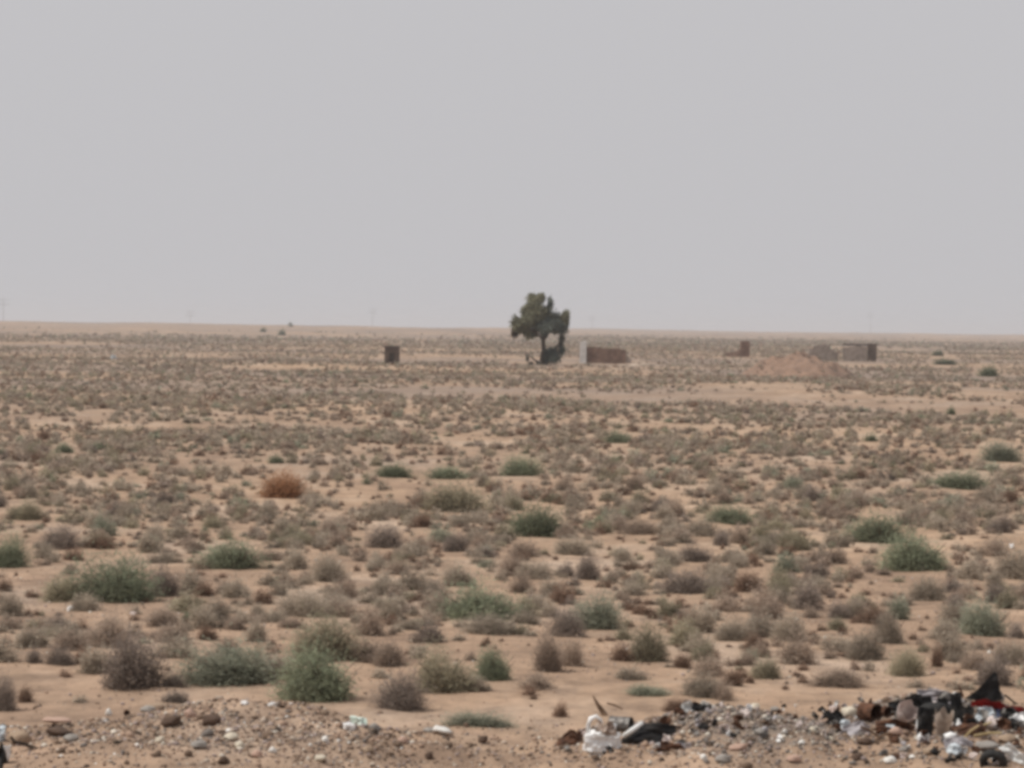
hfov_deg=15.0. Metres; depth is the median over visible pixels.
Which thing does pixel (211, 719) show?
stone
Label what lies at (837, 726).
scrap fragment
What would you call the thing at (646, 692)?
desert shrub
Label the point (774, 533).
desert shrub
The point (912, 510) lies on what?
desert shrub
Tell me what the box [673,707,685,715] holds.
scrap fragment
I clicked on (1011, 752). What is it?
torn white sheet
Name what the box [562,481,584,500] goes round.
desert shrub
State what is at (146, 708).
stone
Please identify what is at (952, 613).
desert shrub
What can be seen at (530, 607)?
desert shrub
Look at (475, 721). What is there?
desert shrub
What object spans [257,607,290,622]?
desert shrub
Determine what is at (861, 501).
desert shrub
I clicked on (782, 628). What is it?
desert shrub
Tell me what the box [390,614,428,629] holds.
desert shrub
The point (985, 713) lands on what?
scrap fragment
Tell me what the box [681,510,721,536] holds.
desert shrub
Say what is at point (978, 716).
scrap sheet
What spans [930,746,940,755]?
scrap fragment
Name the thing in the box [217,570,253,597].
desert shrub
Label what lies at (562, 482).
desert shrub
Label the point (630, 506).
desert shrub
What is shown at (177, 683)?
desert shrub
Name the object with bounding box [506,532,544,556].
desert shrub
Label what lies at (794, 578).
desert shrub
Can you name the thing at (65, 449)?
desert shrub
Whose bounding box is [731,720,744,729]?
scrap fragment
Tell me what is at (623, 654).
desert shrub
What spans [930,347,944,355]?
desert shrub
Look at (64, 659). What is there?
desert shrub
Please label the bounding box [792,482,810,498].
desert shrub
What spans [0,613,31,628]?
desert shrub
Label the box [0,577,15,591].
desert shrub
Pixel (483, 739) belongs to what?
stone
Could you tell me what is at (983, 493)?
desert shrub
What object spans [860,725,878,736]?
stick
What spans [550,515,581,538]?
desert shrub
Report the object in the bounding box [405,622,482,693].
desert shrub
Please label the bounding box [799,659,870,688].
desert shrub
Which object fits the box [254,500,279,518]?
desert shrub
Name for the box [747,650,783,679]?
desert shrub
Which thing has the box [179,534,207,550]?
desert shrub
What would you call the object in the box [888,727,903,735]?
stone
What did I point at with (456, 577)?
desert shrub
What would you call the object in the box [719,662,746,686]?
desert shrub
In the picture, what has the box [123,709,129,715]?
rusty can
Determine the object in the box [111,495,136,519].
desert shrub
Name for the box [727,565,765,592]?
desert shrub
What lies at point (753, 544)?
desert shrub
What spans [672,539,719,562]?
desert shrub
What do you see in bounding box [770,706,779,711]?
stone
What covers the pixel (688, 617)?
desert shrub
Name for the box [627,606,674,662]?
desert shrub
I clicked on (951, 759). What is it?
scrap fragment
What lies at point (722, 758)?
stone
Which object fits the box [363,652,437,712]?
desert shrub
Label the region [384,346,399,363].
brick hut
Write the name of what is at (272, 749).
stone
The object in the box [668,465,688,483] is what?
desert shrub
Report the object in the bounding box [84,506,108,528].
desert shrub
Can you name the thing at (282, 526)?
desert shrub
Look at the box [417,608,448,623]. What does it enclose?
desert shrub
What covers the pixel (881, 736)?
stick
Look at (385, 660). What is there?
desert shrub
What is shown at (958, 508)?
desert shrub
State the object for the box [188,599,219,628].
desert shrub
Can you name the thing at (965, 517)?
desert shrub
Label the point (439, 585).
desert shrub
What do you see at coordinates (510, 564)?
desert shrub
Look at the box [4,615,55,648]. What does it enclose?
desert shrub
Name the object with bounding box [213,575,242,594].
desert shrub
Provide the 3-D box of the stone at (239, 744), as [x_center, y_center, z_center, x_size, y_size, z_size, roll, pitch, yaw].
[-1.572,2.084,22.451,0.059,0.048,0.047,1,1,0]
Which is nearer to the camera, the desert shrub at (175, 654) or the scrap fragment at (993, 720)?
the scrap fragment at (993, 720)
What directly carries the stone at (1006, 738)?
on the ground
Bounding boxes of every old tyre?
[920,702,950,714]
[979,749,1007,766]
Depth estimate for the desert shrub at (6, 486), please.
68.48 m
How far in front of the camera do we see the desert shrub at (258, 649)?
34.16 m
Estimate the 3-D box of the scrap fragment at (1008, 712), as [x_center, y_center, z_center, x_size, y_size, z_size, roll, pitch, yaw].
[3.017,2.009,23.664,0.103,0.084,0.067,-1,-12,-11]
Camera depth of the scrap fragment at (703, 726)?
23.27 m
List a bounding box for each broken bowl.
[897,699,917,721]
[935,707,953,736]
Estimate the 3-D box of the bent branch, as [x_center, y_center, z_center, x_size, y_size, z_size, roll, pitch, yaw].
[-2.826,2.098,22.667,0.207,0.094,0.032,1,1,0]
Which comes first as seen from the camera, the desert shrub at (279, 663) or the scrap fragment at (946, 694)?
the scrap fragment at (946, 694)
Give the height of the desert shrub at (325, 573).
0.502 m
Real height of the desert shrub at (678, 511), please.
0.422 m
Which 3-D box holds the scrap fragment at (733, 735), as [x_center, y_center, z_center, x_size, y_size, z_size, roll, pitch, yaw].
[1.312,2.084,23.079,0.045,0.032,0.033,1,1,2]
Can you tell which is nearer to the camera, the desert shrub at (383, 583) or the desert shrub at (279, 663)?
the desert shrub at (279, 663)
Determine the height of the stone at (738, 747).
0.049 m
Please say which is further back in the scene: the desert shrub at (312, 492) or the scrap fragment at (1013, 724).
the desert shrub at (312, 492)
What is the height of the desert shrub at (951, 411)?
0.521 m
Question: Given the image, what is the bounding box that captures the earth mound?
[741,351,853,377]
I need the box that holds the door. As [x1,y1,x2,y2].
[389,353,393,363]
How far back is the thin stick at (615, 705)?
30.51 m
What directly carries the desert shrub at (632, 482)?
on the ground
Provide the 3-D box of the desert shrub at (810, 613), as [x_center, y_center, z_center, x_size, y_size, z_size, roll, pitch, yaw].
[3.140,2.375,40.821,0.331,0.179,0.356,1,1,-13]
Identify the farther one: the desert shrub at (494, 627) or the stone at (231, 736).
the desert shrub at (494, 627)
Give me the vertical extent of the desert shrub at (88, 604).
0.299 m
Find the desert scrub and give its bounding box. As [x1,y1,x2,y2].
[0,327,1023,702]
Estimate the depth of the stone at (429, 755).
22.88 m
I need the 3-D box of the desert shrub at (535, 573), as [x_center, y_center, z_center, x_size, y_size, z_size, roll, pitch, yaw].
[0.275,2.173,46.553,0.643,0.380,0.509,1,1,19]
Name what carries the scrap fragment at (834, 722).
on the ground
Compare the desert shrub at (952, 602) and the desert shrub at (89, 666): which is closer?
the desert shrub at (89, 666)
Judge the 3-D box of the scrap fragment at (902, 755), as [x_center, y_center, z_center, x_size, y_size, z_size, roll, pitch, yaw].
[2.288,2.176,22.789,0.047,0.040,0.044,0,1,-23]
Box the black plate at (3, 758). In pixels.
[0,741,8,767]
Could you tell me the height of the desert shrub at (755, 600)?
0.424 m
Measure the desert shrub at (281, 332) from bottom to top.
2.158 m
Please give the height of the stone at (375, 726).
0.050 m
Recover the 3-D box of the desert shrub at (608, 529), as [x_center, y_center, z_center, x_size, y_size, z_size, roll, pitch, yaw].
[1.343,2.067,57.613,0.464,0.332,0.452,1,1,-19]
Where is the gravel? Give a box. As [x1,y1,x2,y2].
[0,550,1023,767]
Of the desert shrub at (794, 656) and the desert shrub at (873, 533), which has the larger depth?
the desert shrub at (873, 533)
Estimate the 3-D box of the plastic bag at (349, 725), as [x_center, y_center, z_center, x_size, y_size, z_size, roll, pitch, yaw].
[-0.973,2.049,23.279,0.076,0.046,0.058,1,1,-10]
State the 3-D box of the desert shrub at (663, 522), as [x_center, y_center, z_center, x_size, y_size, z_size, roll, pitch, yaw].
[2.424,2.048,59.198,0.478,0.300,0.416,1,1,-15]
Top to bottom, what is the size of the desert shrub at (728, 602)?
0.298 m
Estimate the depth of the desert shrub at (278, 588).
42.63 m
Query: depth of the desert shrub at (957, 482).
75.33 m
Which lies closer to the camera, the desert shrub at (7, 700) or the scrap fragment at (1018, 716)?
the scrap fragment at (1018, 716)
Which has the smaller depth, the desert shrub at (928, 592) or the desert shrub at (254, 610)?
the desert shrub at (254, 610)
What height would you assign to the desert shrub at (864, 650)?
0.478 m
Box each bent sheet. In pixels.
[676,742,691,748]
[681,700,694,713]
[700,700,716,707]
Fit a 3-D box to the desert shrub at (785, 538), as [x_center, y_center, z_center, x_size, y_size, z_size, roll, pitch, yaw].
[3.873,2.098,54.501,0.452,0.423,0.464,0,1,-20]
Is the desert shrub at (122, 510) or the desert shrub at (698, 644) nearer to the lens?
the desert shrub at (698, 644)
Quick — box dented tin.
[608,716,633,732]
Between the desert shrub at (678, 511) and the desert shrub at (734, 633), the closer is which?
the desert shrub at (734, 633)
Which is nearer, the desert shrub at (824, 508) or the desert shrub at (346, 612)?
the desert shrub at (346, 612)
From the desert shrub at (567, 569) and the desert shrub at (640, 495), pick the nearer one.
the desert shrub at (567, 569)
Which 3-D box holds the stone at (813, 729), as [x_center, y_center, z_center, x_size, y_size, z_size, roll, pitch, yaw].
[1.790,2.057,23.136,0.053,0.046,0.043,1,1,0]
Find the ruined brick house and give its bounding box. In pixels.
[580,341,630,363]
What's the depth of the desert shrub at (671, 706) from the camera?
30.49 m
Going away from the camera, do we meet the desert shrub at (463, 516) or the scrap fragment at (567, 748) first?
the scrap fragment at (567, 748)
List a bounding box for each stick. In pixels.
[607,702,622,709]
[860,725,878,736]
[874,731,889,741]
[964,725,978,736]
[974,732,1003,736]
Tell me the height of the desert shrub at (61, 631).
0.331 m
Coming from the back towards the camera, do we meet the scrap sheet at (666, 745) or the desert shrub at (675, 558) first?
the desert shrub at (675, 558)
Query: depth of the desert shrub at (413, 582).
44.21 m
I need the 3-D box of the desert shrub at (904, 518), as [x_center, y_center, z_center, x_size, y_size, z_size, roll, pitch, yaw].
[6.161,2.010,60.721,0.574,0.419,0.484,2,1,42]
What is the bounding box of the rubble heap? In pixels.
[621,359,659,365]
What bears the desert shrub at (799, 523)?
on the ground
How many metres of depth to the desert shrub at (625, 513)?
61.56 m
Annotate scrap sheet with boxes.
[621,721,681,743]
[655,741,683,751]
[691,702,707,711]
[829,708,844,723]
[842,721,869,735]
[875,718,915,733]
[888,701,901,711]
[905,696,932,707]
[916,689,950,703]
[916,707,933,735]
[943,736,973,747]
[950,692,962,725]
[951,723,986,735]
[975,707,996,725]
[996,709,1004,717]
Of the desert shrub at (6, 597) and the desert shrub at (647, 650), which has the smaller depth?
the desert shrub at (647, 650)
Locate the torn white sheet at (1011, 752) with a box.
[998,742,1023,765]
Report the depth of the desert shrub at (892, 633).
37.95 m
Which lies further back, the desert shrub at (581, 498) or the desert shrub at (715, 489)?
the desert shrub at (715, 489)
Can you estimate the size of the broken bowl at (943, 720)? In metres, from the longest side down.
0.165 x 0.111 x 0.110 m
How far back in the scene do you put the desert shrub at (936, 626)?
38.70 m
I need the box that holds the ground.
[0,321,1023,767]
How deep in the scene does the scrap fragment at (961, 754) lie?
22.62 m
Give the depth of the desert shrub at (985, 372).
275.61 m
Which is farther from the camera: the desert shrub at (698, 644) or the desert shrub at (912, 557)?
the desert shrub at (912, 557)
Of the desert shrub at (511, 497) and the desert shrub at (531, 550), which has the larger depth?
the desert shrub at (511, 497)
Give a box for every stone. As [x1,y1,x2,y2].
[8,730,31,744]
[42,716,70,722]
[45,726,72,736]
[63,734,78,740]
[105,708,111,715]
[140,705,155,711]
[144,703,164,707]
[155,736,164,742]
[161,716,180,726]
[184,708,196,717]
[190,740,207,747]
[202,713,220,725]
[218,755,229,763]
[224,732,238,739]
[235,741,244,747]
[251,749,262,757]
[268,747,276,752]
[315,754,325,761]
[322,736,328,742]
[362,746,373,752]
[369,723,380,730]
[398,736,407,742]
[423,727,433,731]
[425,751,433,758]
[433,725,451,733]
[478,735,487,743]
[700,754,706,760]
[714,753,730,762]
[729,743,747,750]
[751,703,759,707]
[753,728,764,736]
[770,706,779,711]
[787,754,801,761]
[809,726,816,733]
[841,706,856,716]
[851,752,863,760]
[857,737,872,744]
[883,756,896,763]
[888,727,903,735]
[899,746,909,751]
[922,747,932,755]
[975,741,999,750]
[997,734,1015,742]
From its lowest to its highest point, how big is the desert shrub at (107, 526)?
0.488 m
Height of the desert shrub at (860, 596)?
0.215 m
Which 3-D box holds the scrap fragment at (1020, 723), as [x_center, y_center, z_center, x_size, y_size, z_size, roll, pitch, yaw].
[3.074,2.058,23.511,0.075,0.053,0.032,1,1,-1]
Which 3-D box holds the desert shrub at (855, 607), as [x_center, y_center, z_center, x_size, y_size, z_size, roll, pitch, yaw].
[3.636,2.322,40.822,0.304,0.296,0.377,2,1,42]
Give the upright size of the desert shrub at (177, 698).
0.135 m
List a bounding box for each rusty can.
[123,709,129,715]
[857,702,882,721]
[881,706,893,716]
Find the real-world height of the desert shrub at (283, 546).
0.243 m
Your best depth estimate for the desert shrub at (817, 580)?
44.68 m
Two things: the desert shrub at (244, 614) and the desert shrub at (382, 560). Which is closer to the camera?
the desert shrub at (244, 614)
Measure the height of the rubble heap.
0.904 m
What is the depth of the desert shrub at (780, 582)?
43.83 m
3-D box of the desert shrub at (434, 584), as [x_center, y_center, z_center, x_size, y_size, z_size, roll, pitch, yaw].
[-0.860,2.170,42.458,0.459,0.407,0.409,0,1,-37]
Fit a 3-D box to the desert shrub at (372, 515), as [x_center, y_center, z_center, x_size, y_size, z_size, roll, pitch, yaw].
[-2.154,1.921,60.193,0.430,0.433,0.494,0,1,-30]
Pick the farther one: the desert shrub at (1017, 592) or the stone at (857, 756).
the desert shrub at (1017, 592)
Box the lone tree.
[508,292,570,364]
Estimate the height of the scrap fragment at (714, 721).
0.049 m
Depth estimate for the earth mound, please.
262.94 m
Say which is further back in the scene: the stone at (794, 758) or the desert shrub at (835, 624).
the desert shrub at (835, 624)
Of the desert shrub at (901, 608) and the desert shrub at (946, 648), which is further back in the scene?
the desert shrub at (901, 608)
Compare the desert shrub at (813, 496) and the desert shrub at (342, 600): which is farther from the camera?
the desert shrub at (813, 496)
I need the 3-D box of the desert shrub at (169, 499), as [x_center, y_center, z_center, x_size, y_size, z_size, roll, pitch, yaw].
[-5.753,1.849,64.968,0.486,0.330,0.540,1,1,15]
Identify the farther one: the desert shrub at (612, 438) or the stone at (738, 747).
the desert shrub at (612, 438)
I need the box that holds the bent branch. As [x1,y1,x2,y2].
[9,736,38,748]
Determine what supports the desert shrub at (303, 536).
on the ground
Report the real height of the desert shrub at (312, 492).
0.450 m
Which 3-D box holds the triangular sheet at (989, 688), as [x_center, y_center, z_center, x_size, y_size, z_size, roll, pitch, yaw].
[2.941,1.887,24.215,0.238,0.192,0.038,1,-4,-6]
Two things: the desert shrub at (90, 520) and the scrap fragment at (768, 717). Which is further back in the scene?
the desert shrub at (90, 520)
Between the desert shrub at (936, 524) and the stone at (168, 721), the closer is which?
the stone at (168, 721)
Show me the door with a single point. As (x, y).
(391, 355)
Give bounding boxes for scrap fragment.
[563,745,573,752]
[605,745,613,752]
[659,715,671,723]
[663,734,671,740]
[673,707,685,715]
[692,729,699,735]
[693,713,702,719]
[694,718,700,725]
[697,722,708,730]
[711,719,717,726]
[718,724,728,730]
[730,732,736,737]
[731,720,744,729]
[733,714,742,721]
[739,708,750,716]
[743,704,752,710]
[761,731,768,737]
[763,714,771,721]
[776,734,783,741]
[795,720,802,728]
[818,706,825,711]
[822,710,831,718]
[829,720,838,724]
[832,723,840,728]
[877,749,888,755]
[889,735,899,743]
[899,752,906,758]
[919,730,928,736]
[919,737,929,743]
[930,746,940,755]
[937,697,949,705]
[939,690,952,701]
[944,757,956,762]
[955,752,965,756]
[962,705,968,715]
[963,714,972,722]
[965,705,974,715]
[967,717,980,723]
[968,752,977,758]
[971,746,981,753]
[980,708,988,721]
[985,715,998,729]
[996,718,1011,730]
[999,707,1016,718]
[1009,713,1023,720]
[1009,718,1017,729]
[1012,739,1021,745]
[1015,720,1023,728]
[1015,727,1022,733]
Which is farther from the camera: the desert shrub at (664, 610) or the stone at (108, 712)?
the desert shrub at (664, 610)
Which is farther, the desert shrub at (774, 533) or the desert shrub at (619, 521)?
the desert shrub at (619, 521)
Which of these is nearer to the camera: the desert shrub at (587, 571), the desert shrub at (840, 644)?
the desert shrub at (840, 644)
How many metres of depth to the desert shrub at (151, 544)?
50.88 m
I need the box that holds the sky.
[0,0,1023,334]
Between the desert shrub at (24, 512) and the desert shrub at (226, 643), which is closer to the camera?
the desert shrub at (226, 643)
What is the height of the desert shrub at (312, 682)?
0.757 m
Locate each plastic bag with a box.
[0,725,5,740]
[3,746,10,760]
[343,722,354,729]
[350,716,367,725]
[582,715,621,755]
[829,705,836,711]
[840,719,849,727]
[946,743,961,754]
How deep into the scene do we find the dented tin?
23.81 m
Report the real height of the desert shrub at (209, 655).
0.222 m
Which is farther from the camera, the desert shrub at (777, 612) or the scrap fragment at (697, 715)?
the desert shrub at (777, 612)
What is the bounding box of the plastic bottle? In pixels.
[943,732,956,739]
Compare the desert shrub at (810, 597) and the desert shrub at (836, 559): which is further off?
the desert shrub at (836, 559)
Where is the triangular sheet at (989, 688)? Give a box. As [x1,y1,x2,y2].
[965,672,1002,700]
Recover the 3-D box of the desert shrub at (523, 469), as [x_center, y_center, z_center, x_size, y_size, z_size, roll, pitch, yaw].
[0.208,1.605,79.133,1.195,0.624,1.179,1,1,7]
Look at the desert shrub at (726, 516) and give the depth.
60.58 m
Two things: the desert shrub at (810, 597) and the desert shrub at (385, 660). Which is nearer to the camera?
the desert shrub at (385, 660)
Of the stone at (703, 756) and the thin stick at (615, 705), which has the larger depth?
the thin stick at (615, 705)
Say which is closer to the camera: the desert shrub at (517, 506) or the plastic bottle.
the plastic bottle
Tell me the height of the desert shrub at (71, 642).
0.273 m
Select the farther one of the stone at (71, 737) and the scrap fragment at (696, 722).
the scrap fragment at (696, 722)
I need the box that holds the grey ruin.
[809,344,876,361]
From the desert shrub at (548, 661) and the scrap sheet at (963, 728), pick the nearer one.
the scrap sheet at (963, 728)
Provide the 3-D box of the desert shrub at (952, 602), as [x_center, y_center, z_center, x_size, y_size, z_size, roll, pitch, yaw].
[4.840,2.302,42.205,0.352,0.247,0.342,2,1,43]
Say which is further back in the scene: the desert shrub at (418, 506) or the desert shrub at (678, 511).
the desert shrub at (418, 506)
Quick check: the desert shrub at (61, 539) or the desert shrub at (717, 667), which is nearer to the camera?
the desert shrub at (717, 667)
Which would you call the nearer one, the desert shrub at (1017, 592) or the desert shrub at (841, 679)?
the desert shrub at (841, 679)
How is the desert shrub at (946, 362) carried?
on the ground
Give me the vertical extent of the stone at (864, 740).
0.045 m
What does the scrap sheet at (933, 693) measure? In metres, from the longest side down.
0.229 x 0.087 x 0.075 m
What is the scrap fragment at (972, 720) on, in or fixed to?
on the ground
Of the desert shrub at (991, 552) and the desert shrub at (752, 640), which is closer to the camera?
the desert shrub at (752, 640)
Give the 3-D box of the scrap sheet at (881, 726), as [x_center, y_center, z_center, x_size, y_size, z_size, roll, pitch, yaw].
[2.285,2.044,23.149,0.247,0.080,0.087,7,-34,0]
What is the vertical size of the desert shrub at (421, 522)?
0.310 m
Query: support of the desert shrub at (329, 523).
on the ground
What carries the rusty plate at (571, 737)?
on the ground
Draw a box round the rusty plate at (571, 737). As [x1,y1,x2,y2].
[556,729,582,745]
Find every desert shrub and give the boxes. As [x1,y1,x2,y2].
[0,491,9,507]
[0,519,10,530]
[0,520,36,567]
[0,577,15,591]
[0,584,28,616]
[0,593,18,603]
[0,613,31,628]
[0,625,23,662]
[0,665,19,711]
[1,468,24,490]
[2,489,54,520]
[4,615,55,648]
[15,682,37,702]
[20,480,39,498]
[25,642,43,663]
[31,537,58,558]
[35,638,76,666]
[36,513,84,549]
[37,566,84,602]
[38,618,61,635]
[45,612,73,627]
[46,622,92,651]
[47,609,89,640]
[51,440,78,452]
[54,540,171,603]
[61,542,86,560]
[66,591,107,611]
[70,640,84,664]
[72,605,137,647]
[73,634,116,674]
[83,533,117,549]
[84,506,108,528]
[84,524,107,539]
[87,504,120,535]
[91,605,180,691]
[106,497,134,515]
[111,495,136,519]
[135,520,166,552]
[138,602,184,627]
[140,517,166,540]
[142,546,175,563]
[145,551,188,597]
[146,618,199,643]
[148,629,201,659]
[154,485,183,503]
[157,688,194,703]
[162,668,189,687]
[164,515,195,539]
[168,581,204,612]
[169,623,284,688]
[176,556,209,594]
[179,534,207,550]
[186,556,214,569]
[188,526,280,569]
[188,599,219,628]
[192,645,222,665]
[193,576,216,596]
[193,620,227,640]
[195,590,236,619]
[198,506,229,528]
[209,629,244,657]
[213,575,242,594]
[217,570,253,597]
[220,612,249,630]
[233,610,253,623]
[242,612,270,641]
[247,599,268,617]
[251,461,320,498]
[251,643,268,659]
[251,645,303,680]
[252,583,276,603]
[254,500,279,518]
[254,546,284,560]
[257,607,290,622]
[264,610,364,703]
[265,452,285,463]
[267,574,339,617]
[268,509,298,532]
[268,573,290,595]
[270,649,295,666]
[272,534,299,548]
[274,614,304,628]
[276,328,286,334]
[279,541,311,569]
[281,514,308,536]
[284,598,372,662]
[286,527,316,545]
[298,482,320,500]
[306,544,352,581]
[315,510,344,535]
[317,578,348,604]
[318,591,359,617]
[320,512,350,529]
[321,527,348,547]
[322,594,360,611]
[330,571,359,599]
[342,629,390,661]
[350,588,384,603]
[351,596,391,636]
[359,499,387,520]
[361,518,406,548]
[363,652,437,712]
[364,550,389,566]
[366,459,420,478]
[366,563,406,595]
[369,632,415,667]
[370,582,405,620]
[378,557,411,574]
[386,499,411,516]
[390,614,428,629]
[394,564,434,589]
[394,590,413,607]
[396,532,432,555]
[403,615,448,643]
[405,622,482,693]
[406,495,421,505]
[407,489,430,508]
[409,511,433,527]
[413,481,431,499]
[414,574,442,600]
[414,587,448,608]
[416,470,502,512]
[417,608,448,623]
[418,458,475,479]
[421,580,455,617]
[424,514,456,542]
[425,575,450,593]
[425,705,520,728]
[426,565,531,621]
[430,553,479,586]
[441,521,472,552]
[445,508,471,525]
[451,602,523,636]
[458,666,493,691]
[462,541,499,558]
[463,521,493,544]
[470,634,515,681]
[472,465,493,486]
[490,520,517,539]
[491,542,527,576]
[494,449,546,475]
[496,484,525,510]
[499,483,523,501]
[501,489,523,506]
[503,487,575,537]
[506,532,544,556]
[506,567,534,593]
[507,603,541,624]
[508,667,558,690]
[512,551,560,579]
[513,590,541,616]
[522,586,554,609]
[527,622,569,673]
[534,594,588,637]
[535,594,562,617]
[537,573,565,594]
[548,575,575,602]
[549,527,595,555]
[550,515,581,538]
[551,693,569,717]
[552,473,576,490]
[556,558,575,576]
[558,626,589,666]
[561,576,630,630]
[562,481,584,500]
[562,484,589,507]
[573,549,605,580]
[588,515,616,533]
[599,424,633,443]
[608,540,637,561]
[608,638,634,661]
[609,659,652,680]
[610,509,630,530]
[610,622,635,640]
[612,502,635,519]
[614,513,662,534]
[617,572,653,595]
[618,677,676,696]
[619,497,643,513]
[624,468,647,490]
[627,483,654,503]
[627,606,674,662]
[646,492,668,511]
[646,559,684,578]
[651,499,676,519]
[652,545,689,564]
[652,557,720,594]
[656,592,681,617]
[658,492,685,516]
[659,513,683,526]
[660,521,685,536]
[660,691,698,711]
[662,600,699,646]
[663,524,699,543]
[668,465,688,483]
[670,649,693,669]
[671,602,710,624]
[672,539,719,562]
[674,663,731,698]
[678,591,720,633]
[680,630,719,652]
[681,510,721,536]
[686,640,717,662]
[689,649,728,676]
[692,494,762,524]
[699,573,726,588]
[702,554,723,574]
[704,558,739,580]
[705,478,726,494]
[707,588,746,611]
[710,607,760,641]
[710,675,737,700]
[711,525,732,546]
[713,584,741,598]
[714,485,736,503]
[716,544,747,562]
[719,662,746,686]
[726,549,752,568]
[727,517,752,543]
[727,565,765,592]
[735,645,760,665]
[738,629,770,652]
[740,574,782,609]
[741,536,777,546]
[743,600,784,637]
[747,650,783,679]
[748,513,782,538]
[748,536,778,555]
[748,588,787,619]
[748,637,775,657]
[754,509,769,526]
[760,494,784,513]
[764,508,792,529]
[764,557,792,591]
[765,523,782,544]
[765,571,791,596]
[768,601,810,641]
[769,582,792,602]
[770,621,823,664]
[771,543,803,572]
[776,522,802,547]
[780,528,814,550]
[781,471,803,488]
[784,571,798,587]
[786,511,808,527]
[789,571,826,610]
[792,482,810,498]
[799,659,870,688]
[800,603,823,617]
[802,479,825,501]
[802,552,830,577]
[802,568,832,591]
[815,496,837,517]
[815,539,852,564]
[815,632,851,651]
[819,522,853,547]
[821,614,851,630]
[823,597,853,618]
[831,505,861,520]
[836,500,921,542]
[840,615,890,660]
[841,484,866,502]
[845,593,868,618]
[847,487,865,506]
[847,597,894,625]
[848,588,874,605]
[859,428,877,441]
[868,595,907,644]
[869,511,952,572]
[882,585,914,619]
[882,640,928,676]
[893,504,920,524]
[900,500,923,517]
[902,567,951,600]
[922,509,946,529]
[923,465,999,489]
[927,630,979,660]
[928,615,961,636]
[929,639,943,666]
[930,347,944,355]
[930,357,959,364]
[931,619,957,640]
[933,503,956,521]
[934,591,973,624]
[937,571,966,592]
[938,490,964,507]
[944,403,956,414]
[945,585,970,606]
[947,495,965,516]
[950,582,1012,636]
[951,505,977,526]
[951,549,987,579]
[952,579,979,598]
[957,639,991,670]
[970,479,992,502]
[972,557,993,571]
[972,642,1020,686]
[973,532,1009,556]
[974,360,1000,376]
[974,435,1023,461]
[979,577,1007,602]
[981,559,1004,587]
[982,528,1023,579]
[983,512,1014,532]
[984,575,1002,596]
[989,629,1023,665]
[993,584,1023,609]
[996,483,1023,502]
[996,512,1018,529]
[1004,616,1023,638]
[1008,581,1023,598]
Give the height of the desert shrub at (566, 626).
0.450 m
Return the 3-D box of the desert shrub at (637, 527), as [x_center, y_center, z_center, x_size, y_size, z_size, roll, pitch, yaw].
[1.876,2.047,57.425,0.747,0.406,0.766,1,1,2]
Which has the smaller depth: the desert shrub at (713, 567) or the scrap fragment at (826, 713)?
the scrap fragment at (826, 713)
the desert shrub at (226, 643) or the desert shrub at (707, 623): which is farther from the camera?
the desert shrub at (707, 623)
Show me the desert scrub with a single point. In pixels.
(108, 441)
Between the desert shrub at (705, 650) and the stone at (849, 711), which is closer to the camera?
the stone at (849, 711)
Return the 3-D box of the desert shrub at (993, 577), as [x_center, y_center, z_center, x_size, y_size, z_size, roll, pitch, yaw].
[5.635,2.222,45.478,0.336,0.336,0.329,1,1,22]
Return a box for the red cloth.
[970,699,1023,712]
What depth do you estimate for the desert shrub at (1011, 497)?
69.52 m
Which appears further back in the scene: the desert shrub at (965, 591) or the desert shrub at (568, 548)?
the desert shrub at (568, 548)
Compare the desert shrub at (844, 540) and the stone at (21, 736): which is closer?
the stone at (21, 736)
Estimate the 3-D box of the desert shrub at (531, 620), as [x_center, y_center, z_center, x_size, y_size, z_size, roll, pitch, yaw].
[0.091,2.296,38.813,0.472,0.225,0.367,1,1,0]
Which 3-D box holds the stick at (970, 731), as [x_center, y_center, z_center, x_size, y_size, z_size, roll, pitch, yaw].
[2.728,2.063,23.110,0.120,0.023,0.023,-40,4,-4]
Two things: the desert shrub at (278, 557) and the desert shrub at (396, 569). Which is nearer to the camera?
the desert shrub at (396, 569)
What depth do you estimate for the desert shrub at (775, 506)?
63.20 m
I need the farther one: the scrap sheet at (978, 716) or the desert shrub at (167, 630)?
the desert shrub at (167, 630)
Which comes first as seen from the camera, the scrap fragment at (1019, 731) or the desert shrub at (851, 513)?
the scrap fragment at (1019, 731)
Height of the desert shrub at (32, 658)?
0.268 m
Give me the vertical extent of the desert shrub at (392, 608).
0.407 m
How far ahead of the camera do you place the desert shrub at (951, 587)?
44.67 m
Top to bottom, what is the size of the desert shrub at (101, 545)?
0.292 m
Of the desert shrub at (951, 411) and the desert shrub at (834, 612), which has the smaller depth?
the desert shrub at (834, 612)
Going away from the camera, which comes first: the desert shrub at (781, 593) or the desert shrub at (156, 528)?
the desert shrub at (781, 593)
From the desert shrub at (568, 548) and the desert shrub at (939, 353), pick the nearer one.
the desert shrub at (568, 548)
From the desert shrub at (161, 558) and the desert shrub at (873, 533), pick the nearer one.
the desert shrub at (161, 558)
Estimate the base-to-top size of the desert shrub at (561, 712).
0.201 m
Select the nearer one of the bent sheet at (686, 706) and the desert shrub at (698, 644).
the bent sheet at (686, 706)
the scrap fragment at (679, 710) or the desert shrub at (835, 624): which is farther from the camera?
the desert shrub at (835, 624)
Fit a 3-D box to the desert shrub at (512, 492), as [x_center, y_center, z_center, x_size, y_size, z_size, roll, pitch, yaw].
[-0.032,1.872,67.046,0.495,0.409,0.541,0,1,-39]
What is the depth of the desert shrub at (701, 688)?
31.57 m
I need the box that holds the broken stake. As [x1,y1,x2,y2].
[593,695,607,715]
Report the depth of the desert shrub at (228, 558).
47.91 m
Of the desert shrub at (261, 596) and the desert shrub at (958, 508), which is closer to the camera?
the desert shrub at (261, 596)
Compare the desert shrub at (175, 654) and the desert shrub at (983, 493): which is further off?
the desert shrub at (983, 493)

